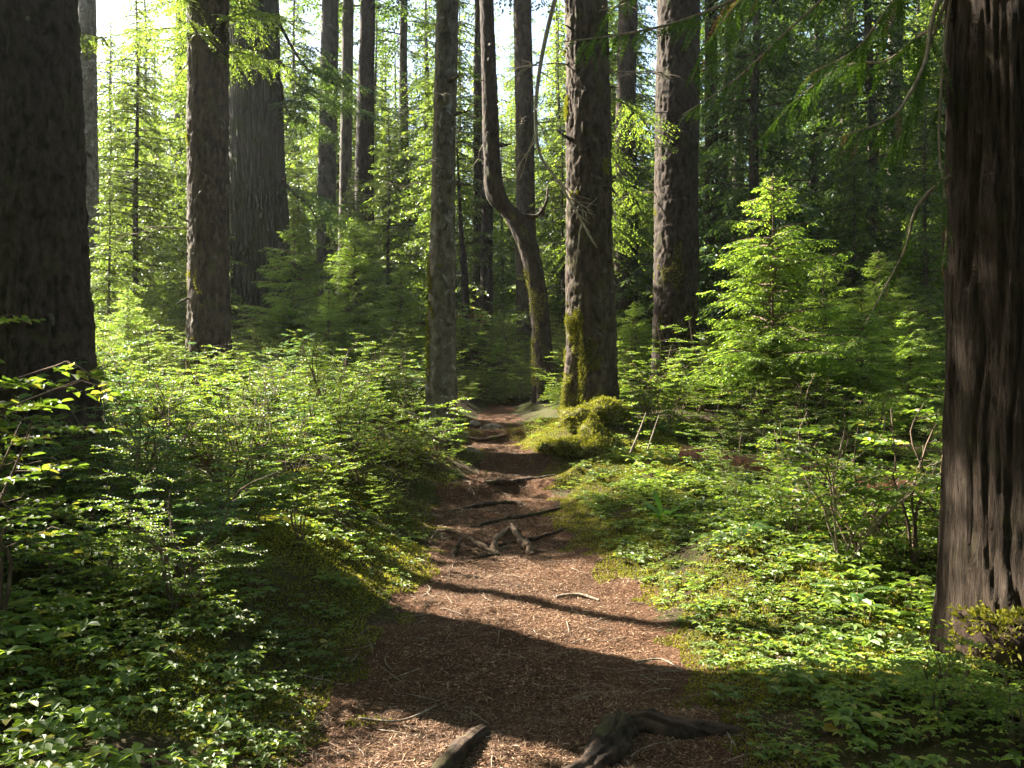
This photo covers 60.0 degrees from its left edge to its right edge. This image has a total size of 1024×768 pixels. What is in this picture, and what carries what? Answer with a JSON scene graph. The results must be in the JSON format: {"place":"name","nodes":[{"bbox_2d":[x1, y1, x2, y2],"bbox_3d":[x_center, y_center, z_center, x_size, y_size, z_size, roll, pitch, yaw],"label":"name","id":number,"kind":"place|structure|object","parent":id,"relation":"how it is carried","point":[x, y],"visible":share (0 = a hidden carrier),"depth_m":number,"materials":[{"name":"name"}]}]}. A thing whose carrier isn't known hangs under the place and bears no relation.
{"place":"outdoors","nodes":[
{"label":"outdoors","id":0,"kind":"place"},
{"bbox_2d":[96,0,920,338],"label":"sky","id":1,"kind":"structure","parent":0,"point":[106,10],"materials":[{"name":"white"}]},
{"bbox_2d":[0,319,1023,767],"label":"ground","id":2,"kind":"structure","parent":0,"point":[476,405],"depth_m":5.78,"materials":[{"name":"plant"}]},
{"bbox_2d":[0,0,110,502],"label":"conifer tree","id":3,"kind":"object","parent":2,"relation":"on","point":[45,264],"visible":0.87,"depth_m":7.59,"materials":[{"name":"brown plant"}]},
{"bbox_2d":[0,510,119,571],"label":"leafy shrub","id":4,"kind":"object","parent":2,"relation":"on","point":[53,529],"visible":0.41,"depth_m":5.56,"materials":[{"name":"green plant"}]},
{"bbox_2d":[0,360,121,478],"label":"leafy shrub","id":5,"kind":"object","parent":2,"relation":"on","point":[39,378],"visible":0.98,"depth_m":5.83,"materials":[{"name":"green plant"}]},
{"bbox_2d":[0,416,122,634],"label":"leafy shrub","id":6,"kind":"object","parent":2,"relation":"on","point":[27,502],"visible":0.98,"depth_m":4.50,"materials":[{"name":"green plant"}]},
{"bbox_2d":[0,379,134,464],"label":"leafy shrub","id":7,"kind":"object","parent":2,"relation":"on","point":[29,404],"visible":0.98,"depth_m":5.33,"materials":[{"name":"green plant"}]},
{"bbox_2d":[78,0,142,339],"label":"conifer tree","id":8,"kind":"object","parent":2,"relation":"on","point":[87,14],"visible":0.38,"depth_m":20.85,"materials":[{"name":"brown plant"}]},
{"bbox_2d":[89,169,160,364],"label":"hemlock tree","id":9,"kind":"object","parent":2,"relation":"on","point":[101,278],"visible":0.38,"depth_m":16.48,"materials":[{"name":"plant"}]},
{"bbox_2d":[80,468,187,541],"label":"leafy shrub","id":10,"kind":"object","parent":2,"relation":"on","point":[128,502],"visible":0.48,"depth_m":6.09,"materials":[{"name":"green plant"}]},
{"bbox_2d":[97,288,171,375],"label":"young hemlock","id":11,"kind":"object","parent":2,"relation":"on","point":[127,324],"visible":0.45,"depth_m":14.43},
{"bbox_2d":[102,0,172,274],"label":"hemlock tree","id":12,"kind":"object","parent":2,"relation":"on","point":[144,86],"visible":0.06,"depth_m":43.93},
{"bbox_2d":[97,18,181,305],"bbox_3d":[-13.596,-7.214,29.958,5.205,10.670,5.173,0,0,41],"label":"hemlock tree","id":13,"kind":"object","parent":2,"relation":"on","point":[107,127],"visible":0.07,"depth_m":29.94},
{"bbox_2d":[97,0,186,331],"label":"hemlock tree","id":14,"kind":"object","parent":2,"relation":"on","point":[141,249],"visible":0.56,"depth_m":22.89,"materials":[{"name":"plant"}]},
{"bbox_2d":[125,46,187,290],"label":"hemlock tree","id":15,"kind":"object","parent":2,"relation":"on","point":[167,164],"visible":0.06,"depth_m":30.78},
{"bbox_2d":[96,346,228,449],"bbox_3d":[-3.739,0.233,9.457,1.401,1.254,1.206,0,0,-8],"label":"leafy shrub","id":16,"kind":"object","parent":2,"relation":"on","point":[168,381],"visible":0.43,"depth_m":9.38,"materials":[{"name":"green plant"}]},
{"bbox_2d":[150,0,185,316],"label":"conifer tree","id":17,"kind":"object","parent":2,"relation":"on","point":[176,115],"visible":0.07,"depth_m":29.85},
{"bbox_2d":[113,376,242,496],"bbox_3d":[-3.047,0.471,7.664,0.999,1.131,1.561,0,0,-33],"label":"bare shrub","id":18,"kind":"object","parent":2,"relation":"on","point":[153,427],"visible":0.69,"depth_m":7.38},
{"bbox_2d":[129,480,255,579],"bbox_3d":[-1.904,0.879,5.303,0.764,0.684,0.658,0,0,-35],"label":"leafy shrub","id":19,"kind":"object","parent":2,"relation":"on","point":[216,526],"visible":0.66,"depth_m":5.32,"materials":[{"name":"green plant"}]},
{"bbox_2d":[80,0,316,388],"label":"conifer tree","id":20,"kind":"object","parent":2,"relation":"on","point":[208,79],"visible":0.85,"depth_m":14.74,"materials":[{"name":"brown plant"}]},
{"bbox_2d":[136,141,260,346],"bbox_3d":[-7.354,-3.379,21.029,3.065,5.822,3.188,0,0,16],"label":"hemlock tree","id":21,"kind":"object","parent":2,"relation":"on","point":[172,288],"visible":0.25,"depth_m":20.72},
{"bbox_2d":[138,387,289,484],"bbox_3d":[-2.603,0.514,8.207,1.181,1.003,1.236,0,0,35],"label":"bare shrub","id":22,"kind":"object","parent":2,"relation":"on","point":[201,459],"visible":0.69,"depth_m":8.12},
{"bbox_2d":[113,0,315,264],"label":"hemlock tree","id":23,"kind":"object","parent":2,"relation":"on","point":[178,131],"visible":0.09,"depth_m":26.35,"materials":[{"name":"plant"}]},
{"bbox_2d":[0,298,479,609],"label":"undergrowth","id":24,"kind":"object","parent":2,"relation":"on","point":[241,454],"visible":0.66,"depth_m":7.98,"materials":[{"name":"green plant"}]},
{"bbox_2d":[170,369,315,425],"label":"leafy shrub","id":25,"kind":"object","parent":2,"relation":"on","point":[248,381],"visible":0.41,"depth_m":11.12,"materials":[{"name":"green plant"}]},
{"bbox_2d":[161,463,330,535],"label":"leafy shrub","id":26,"kind":"object","parent":2,"relation":"on","point":[204,501],"visible":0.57,"depth_m":6.32,"materials":[{"name":"green plant"}]},
{"bbox_2d":[235,404,334,471],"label":"leafy shrub","id":27,"kind":"object","parent":2,"relation":"on","point":[305,439],"visible":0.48,"depth_m":8.54,"materials":[{"name":"green plant"}]},
{"bbox_2d":[231,219,362,352],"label":"young hemlock","id":28,"kind":"object","parent":2,"relation":"on","point":[282,317],"visible":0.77,"depth_m":20.30,"materials":[{"name":"plant"}]},
{"bbox_2d":[228,0,388,351],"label":"conifer tree","id":29,"kind":"object","parent":2,"relation":"on","point":[259,213],"visible":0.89,"depth_m":21.43,"materials":[{"name":"grey plant"}]},
{"bbox_2d":[279,0,339,296],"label":"hemlock tree","id":30,"kind":"object","parent":2,"relation":"on","point":[287,48],"visible":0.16,"depth_m":36.81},
{"bbox_2d":[287,154,332,312],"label":"hemlock tree","id":31,"kind":"object","parent":2,"relation":"on","point":[301,218],"visible":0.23,"depth_m":23.97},
{"bbox_2d":[301,0,343,302],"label":"conifer tree","id":32,"kind":"object","parent":2,"relation":"on","point":[326,179],"visible":0.5,"depth_m":25.78,"materials":[{"name":"plant"}]},
{"bbox_2d":[297,288,361,359],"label":"young hemlock","id":33,"kind":"object","parent":2,"relation":"on","point":[333,315],"visible":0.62,"depth_m":18.95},
{"bbox_2d":[287,0,396,298],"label":"hemlock tree","id":34,"kind":"object","parent":2,"relation":"on","point":[315,164],"visible":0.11,"depth_m":32.89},
{"bbox_2d":[289,0,418,305],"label":"conifer tree","id":35,"kind":"object","parent":2,"relation":"on","point":[348,16],"visible":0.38,"depth_m":28.85,"materials":[{"name":"plant"}]},
{"bbox_2d":[295,215,417,346],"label":"young hemlock","id":36,"kind":"object","parent":2,"relation":"on","point":[359,264],"visible":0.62,"depth_m":21.79,"materials":[{"name":"plant"}]},
{"bbox_2d":[308,166,404,346],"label":"hemlock tree","id":37,"kind":"object","parent":2,"relation":"on","point":[353,202],"visible":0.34,"depth_m":22.95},
{"bbox_2d":[339,0,423,259],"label":"hemlock tree","id":38,"kind":"object","parent":2,"relation":"on","point":[380,101],"visible":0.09,"depth_m":40.84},
{"bbox_2d":[343,0,423,338],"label":"conifer tree","id":39,"kind":"object","parent":2,"relation":"on","point":[364,161],"visible":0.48,"depth_m":26.78,"materials":[{"name":"brown plant"}]},
{"bbox_2d":[340,103,429,334],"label":"hemlock tree","id":40,"kind":"object","parent":2,"relation":"on","point":[385,234],"visible":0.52,"depth_m":25.95,"materials":[{"name":"plant"}]},
{"bbox_2d":[351,264,427,355],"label":"young hemlock","id":41,"kind":"object","parent":2,"relation":"on","point":[405,301],"visible":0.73,"depth_m":19.86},
{"bbox_2d":[359,351,425,415],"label":"leafy shrub","id":42,"kind":"object","parent":2,"relation":"on","point":[387,381],"visible":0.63,"depth_m":13.10,"materials":[{"name":"green plant"}]},
{"bbox_2d":[346,399,448,444],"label":"leafy shrub","id":43,"kind":"object","parent":2,"relation":"on","point":[412,421],"visible":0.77,"depth_m":10.98,"materials":[{"name":"green plant"}]},
{"bbox_2d":[338,0,460,241],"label":"conifer tree","id":44,"kind":"object","parent":2,"relation":"on","point":[402,41],"visible":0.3,"depth_m":32.92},
{"bbox_2d":[361,0,470,448],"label":"conifer tree","id":45,"kind":"object","parent":2,"relation":"on","point":[441,383],"visible":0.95,"depth_m":12.16,"materials":[{"name":"brown plant"}]},
{"bbox_2d":[374,66,460,317],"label":"hemlock tree","id":46,"kind":"object","parent":2,"relation":"on","point":[410,161],"visible":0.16,"depth_m":30.91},
{"bbox_2d":[376,0,472,296],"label":"hemlock tree","id":47,"kind":"object","parent":2,"relation":"on","point":[427,71],"visible":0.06,"depth_m":39.87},
{"bbox_2d":[393,396,472,457],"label":"leafy shrub","id":48,"kind":"object","parent":2,"relation":"on","point":[409,414],"visible":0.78,"depth_m":11.32,"materials":[{"name":"green plant"}]},
{"bbox_2d":[378,0,515,319],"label":"hemlock tree","id":49,"kind":"object","parent":2,"relation":"on","point":[468,200],"visible":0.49,"depth_m":27.71,"materials":[{"name":"plant"}]},
{"bbox_2d":[423,83,478,346],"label":"conifer tree","id":50,"kind":"object","parent":2,"relation":"on","point":[464,279],"visible":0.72,"depth_m":24.93,"materials":[{"name":"brown plant"}]},
{"bbox_2d":[455,0,512,341],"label":"conifer tree","id":51,"kind":"object","parent":2,"relation":"on","point":[477,63],"visible":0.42,"depth_m":27.87,"materials":[{"name":"brown plant"}]},
{"bbox_2d":[457,116,512,344],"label":"conifer tree","id":52,"kind":"object","parent":2,"relation":"on","point":[486,279],"visible":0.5,"depth_m":26.84,"materials":[{"name":"brown plant"}]},
{"bbox_2d":[0,397,975,767],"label":"moss carpet","id":53,"kind":"object","parent":2,"relation":"on","point":[702,699],"visible":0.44,"depth_m":5.81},
{"bbox_2d":[457,108,549,332],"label":"hemlock tree","id":54,"kind":"object","parent":2,"relation":"on","point":[511,245],"visible":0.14,"depth_m":35.85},
{"bbox_2d":[457,0,557,404],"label":"conifer tree","id":55,"kind":"object","parent":2,"relation":"on","point":[519,225],"visible":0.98,"depth_m":16.36,"materials":[{"name":"brown plant"}]},
{"bbox_2d":[0,393,1023,767],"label":"ground cover","id":56,"kind":"object","parent":2,"relation":"on","point":[52,625],"visible":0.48,"depth_m":4.74,"materials":[{"name":"green plant"}]},
{"bbox_2d":[478,0,561,359],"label":"conifer tree","id":57,"kind":"object","parent":2,"relation":"on","point":[524,104],"visible":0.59,"depth_m":23.78,"materials":[{"name":"brown plant"}]},
{"bbox_2d":[96,0,943,334],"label":"forest","id":58,"kind":"object","parent":2,"relation":"on","point":[562,38],"visible":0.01,"depth_m":52.10,"materials":[{"name":"green plant"}]},
{"bbox_2d":[94,281,945,377],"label":"undergrowth","id":59,"kind":"object","parent":2,"relation":"on","point":[465,335],"visible":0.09,"depth_m":20.85,"materials":[{"name":"green plant"}]},
{"bbox_2d":[493,12,550,287],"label":"hemlock tree","id":60,"kind":"object","parent":2,"relation":"on","point":[511,84],"visible":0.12,"depth_m":45.90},
{"bbox_2d":[494,0,566,303],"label":"hemlock tree","id":61,"kind":"object","parent":2,"relation":"on","point":[553,104],"visible":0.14,"depth_m":37.92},
{"bbox_2d":[495,118,566,367],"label":"hemlock tree","id":62,"kind":"object","parent":2,"relation":"on","point":[559,305],"visible":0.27,"depth_m":23.92,"materials":[{"name":"plant"}]},
{"bbox_2d":[497,147,565,358],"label":"hemlock tree","id":63,"kind":"object","parent":2,"relation":"on","point":[552,208],"visible":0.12,"depth_m":26.94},
{"bbox_2d":[456,300,626,405],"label":"undergrowth","id":64,"kind":"object","parent":2,"relation":"on","point":[527,379],"visible":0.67,"depth_m":19.33,"materials":[{"name":"green plant"}]},
{"bbox_2d":[534,410,617,459],"bbox_3d":[0.856,0.710,11.725,1.234,0.736,0.729,0,0,27],"label":"moss cushion","id":65,"kind":"object","parent":2,"relation":"on","point":[591,436],"visible":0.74,"depth_m":11.58,"materials":[{"name":"green plant"}]},
{"bbox_2d":[505,0,682,427],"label":"conifer tree","id":66,"kind":"object","parent":2,"relation":"on","point":[590,350],"visible":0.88,"depth_m":12.72,"materials":[{"name":"brown plant"}]},
{"bbox_2d":[534,0,653,309],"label":"hemlock tree","id":67,"kind":"object","parent":2,"relation":"on","point":[612,65],"visible":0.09,"depth_m":28.71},
{"bbox_2d":[555,395,635,432],"bbox_3d":[1.166,0.461,12.334,1.142,0.657,0.764,0,0,0],"label":"moss cushion","id":68,"kind":"object","parent":2,"relation":"on","point":[602,407],"visible":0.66,"depth_m":12.11,"materials":[{"name":"green plant"}]},
{"bbox_2d":[556,0,656,299],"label":"hemlock tree","id":69,"kind":"object","parent":2,"relation":"on","point":[641,57],"visible":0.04,"depth_m":29.75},
{"bbox_2d":[612,0,651,360],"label":"conifer tree","id":70,"kind":"object","parent":2,"relation":"on","point":[626,86],"visible":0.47,"depth_m":22.77,"materials":[{"name":"brown plant"}]},
{"bbox_2d":[616,301,652,378],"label":"young hemlock","id":71,"kind":"object","parent":2,"relation":"on","point":[640,328],"visible":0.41,"depth_m":18.92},
{"bbox_2d":[618,354,697,429],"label":"leafy shrub","id":72,"kind":"object","parent":2,"relation":"on","point":[662,385],"visible":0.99,"depth_m":12.25,"materials":[{"name":"green plant"}]},
{"bbox_2d":[610,0,707,402],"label":"conifer tree","id":73,"kind":"object","parent":2,"relation":"on","point":[676,245],"visible":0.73,"depth_m":16.65,"materials":[{"name":"brown plant"}]},
{"bbox_2d":[612,102,712,362],"bbox_3d":[3.186,-3.840,23.108,3.985,7.278,3.831,0,0,23],"label":"hemlock tree","id":74,"kind":"object","parent":2,"relation":"on","point":[638,287],"visible":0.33,"depth_m":22.65,"materials":[{"name":"plant"}]},
{"bbox_2d":[634,87,747,343],"bbox_3d":[4.916,-5.404,26.026,4.702,9.700,4.732,0,0,-26],"label":"hemlock tree","id":75,"kind":"object","parent":2,"relation":"on","point":[700,244],"visible":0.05,"depth_m":25.61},
{"bbox_2d":[701,0,738,362],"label":"conifer tree","id":76,"kind":"object","parent":2,"relation":"on","point":[711,141],"visible":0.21,"depth_m":23.85,"materials":[{"name":"brown plant"}]},
{"bbox_2d":[639,0,820,328],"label":"hemlock tree","id":77,"kind":"object","parent":2,"relation":"on","point":[723,179],"visible":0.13,"depth_m":25.84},
{"bbox_2d":[529,305,945,570],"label":"undergrowth","id":78,"kind":"object","parent":2,"relation":"on","point":[782,393],"visible":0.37,"depth_m":11.48,"materials":[{"name":"green plant"}]},
{"bbox_2d":[707,369,784,425],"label":"leafy shrub","id":79,"kind":"object","parent":2,"relation":"on","point":[762,383],"visible":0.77,"depth_m":12.92,"materials":[{"name":"green plant"}]},
{"bbox_2d":[651,0,858,355],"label":"hemlock tree","id":80,"kind":"object","parent":2,"relation":"on","point":[755,122],"visible":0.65,"depth_m":20.86,"materials":[{"name":"plant"}]},
{"bbox_2d":[700,0,836,330],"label":"hemlock tree","id":81,"kind":"object","parent":2,"relation":"on","point":[789,176],"visible":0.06,"depth_m":32.77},
{"bbox_2d":[664,173,886,415],"bbox_3d":[4.110,-1.377,14.148,3.370,3.900,3.523,0,0,18],"label":"young hemlock","id":82,"kind":"object","parent":2,"relation":"on","point":[793,352],"visible":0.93,"depth_m":13.74,"materials":[{"name":"plant"}]},
{"bbox_2d":[563,0,1023,653],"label":"conifer tree","id":83,"kind":"object","parent":2,"relation":"on","point":[981,514],"visible":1,"depth_m":4.61,"materials":[{"name":"plant"}]},
{"bbox_2d":[745,413,857,524],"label":"leafy shrub","id":84,"kind":"object","parent":2,"relation":"on","point":[777,444],"visible":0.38,"depth_m":7.91,"materials":[{"name":"green plant"}]},
{"bbox_2d":[678,446,933,505],"bbox_3d":[3.140,0.976,9.447,3.005,0.493,0.402,0,0,43],"label":"rotten log","id":85,"kind":"object","parent":2,"relation":"on","point":[684,451],"visible":0.2,"depth_m":9.86,"materials":[{"name":"red wood"}]},
{"bbox_2d":[734,0,901,314],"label":"hemlock tree","id":86,"kind":"object","parent":2,"relation":"on","point":[813,185],"visible":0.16,"depth_m":26.87,"materials":[{"name":"plant"}]},
{"bbox_2d":[773,261,890,400],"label":"young hemlock","id":87,"kind":"object","parent":2,"relation":"on","point":[835,316],"visible":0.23,"depth_m":15.89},
{"bbox_2d":[750,418,941,561],"bbox_3d":[2.458,0.737,6.511,1.576,1.254,1.558,0,0,-15],"label":"leafy shrub","id":88,"kind":"object","parent":2,"relation":"on","point":[852,498],"visible":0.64,"depth_m":6.41,"materials":[{"name":"green plant"}]},
{"bbox_2d":[788,128,907,345],"bbox_3d":[7.618,-2.861,20.035,3.188,5.823,3.065,0,0,-31],"label":"hemlock tree","id":89,"kind":"object","parent":2,"relation":"on","point":[848,228],"visible":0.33,"depth_m":19.95,"materials":[{"name":"plant"}]},
{"bbox_2d":[759,419,941,568],"bbox_3d":[2.483,0.783,6.038,1.342,1.121,0.957,0,0,-26],"label":"bare shrub","id":90,"kind":"object","parent":2,"relation":"on","point":[859,547],"visible":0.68,"depth_m":6.14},
{"bbox_2d":[762,0,944,314],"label":"hemlock tree","id":91,"kind":"object","parent":2,"relation":"on","point":[873,103],"visible":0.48,"depth_m":21.88,"materials":[{"name":"plant"}]},
{"bbox_2d":[803,282,914,409],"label":"young hemlock","id":92,"kind":"object","parent":2,"relation":"on","point":[860,331],"visible":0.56,"depth_m":14.09,"materials":[{"name":"plant"}]},
{"bbox_2d":[788,50,931,337],"bbox_3d":[9.602,-5.109,24.964,4.495,9.215,4.467,0,0,42],"label":"hemlock tree","id":93,"kind":"object","parent":2,"relation":"on","point":[879,220],"visible":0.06,"depth_m":24.90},
{"bbox_2d":[834,403,942,570],"bbox_3d":[2.799,0.732,6.125,1.134,1.199,1.552,0,0,13],"label":"leafy shrub","id":94,"kind":"object","parent":2,"relation":"on","point":[935,482],"visible":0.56,"depth_m":6.15,"materials":[{"name":"green plant"}]},
{"bbox_2d":[837,249,945,378],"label":"young hemlock","id":95,"kind":"object","parent":2,"relation":"on","point":[878,291],"visible":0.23,"depth_m":17.34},
{"bbox_2d":[847,302,944,433],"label":"young hemlock","id":96,"kind":"object","parent":2,"relation":"on","point":[904,353],"visible":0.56,"depth_m":12.42,"materials":[{"name":"plant"}]},
{"bbox_2d":[858,0,943,313],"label":"hemlock tree","id":97,"kind":"object","parent":2,"relation":"on","point":[913,37],"depth_m":35.95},
{"bbox_2d":[859,92,945,378],"bbox_3d":[8.912,-3.124,18.910,3.586,6.550,3.448,0,0,10],"label":"hemlock tree","id":98,"kind":"object","parent":2,"relation":"on","point":[926,296],"visible":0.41,"depth_m":18.92,"materials":[{"name":"plant"}]},
{"bbox_2d":[877,0,945,352],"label":"hemlock tree","id":99,"kind":"object","parent":2,"relation":"on","point":[935,74],"visible":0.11,"depth_m":25.97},
{"bbox_2d":[876,613,1008,721],"bbox_3d":[1.794,1.228,3.723,0.420,0.444,0.575,0,0,-6],"label":"leafy shrub","id":100,"kind":"object","parent":2,"relation":"on","point":[935,682],"visible":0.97,"depth_m":3.72,"materials":[{"name":"green plant"}]},
{"bbox_2d":[940,603,1023,693],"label":"leafy shrub","id":101,"kind":"object","parent":2,"relation":"on","point":[1001,633],"visible":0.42,"depth_m":4.22,"materials":[{"name":"green plant"}]},
{"bbox_2d":[952,657,1023,750],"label":"leafy shrub","id":102,"kind":"object","parent":2,"relation":"on","point":[1010,707],"visible":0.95,"depth_m":3.52,"materials":[{"name":"green plant"}]},
{"bbox_2d":[288,400,748,767],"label":"path","id":103,"kind":"structure","parent":0,"point":[501,411],"depth_m":5.36,"materials":[{"name":"soil"}]},
{"bbox_2d":[431,724,492,767],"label":"fallen branch","id":104,"kind":"object","parent":103,"relation":"on","point":[455,754],"visible":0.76,"depth_m":3.77,"materials":[{"name":"brown wood"}]},
{"bbox_2d":[428,500,569,558],"bbox_3d":[-0.063,1.402,8.590,1.416,0.291,2.084,0,0,0],"label":"root tangle","id":105,"kind":"object","parent":103,"relation":"on","point":[525,544],"visible":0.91,"depth_m":8.21,"materials":[{"name":"brown wood"}]},
{"bbox_2d":[263,449,768,767],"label":"twig litter","id":106,"kind":"object","parent":103,"relation":"on","point":[654,681],"visible":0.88,"depth_m":4.93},
{"bbox_2d":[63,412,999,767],"bbox_3d":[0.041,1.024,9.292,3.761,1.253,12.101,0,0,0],"label":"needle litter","id":107,"kind":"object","parent":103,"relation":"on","point":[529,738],"visible":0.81,"depth_m":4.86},
{"bbox_2d":[562,708,639,767],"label":"root","id":108,"kind":"object","parent":103,"relation":"on","point":[609,741],"visible":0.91,"depth_m":3.80,"materials":[{"name":"brown wood"}]},
{"bbox_2d":[630,708,746,740],"bbox_3d":[0.815,1.573,4.018,0.604,0.155,0.193,0,0,7],"label":"root","id":109,"kind":"object","parent":103,"relation":"on","point":[652,721],"visible":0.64,"depth_m":3.98,"materials":[{"name":"brown wood"}]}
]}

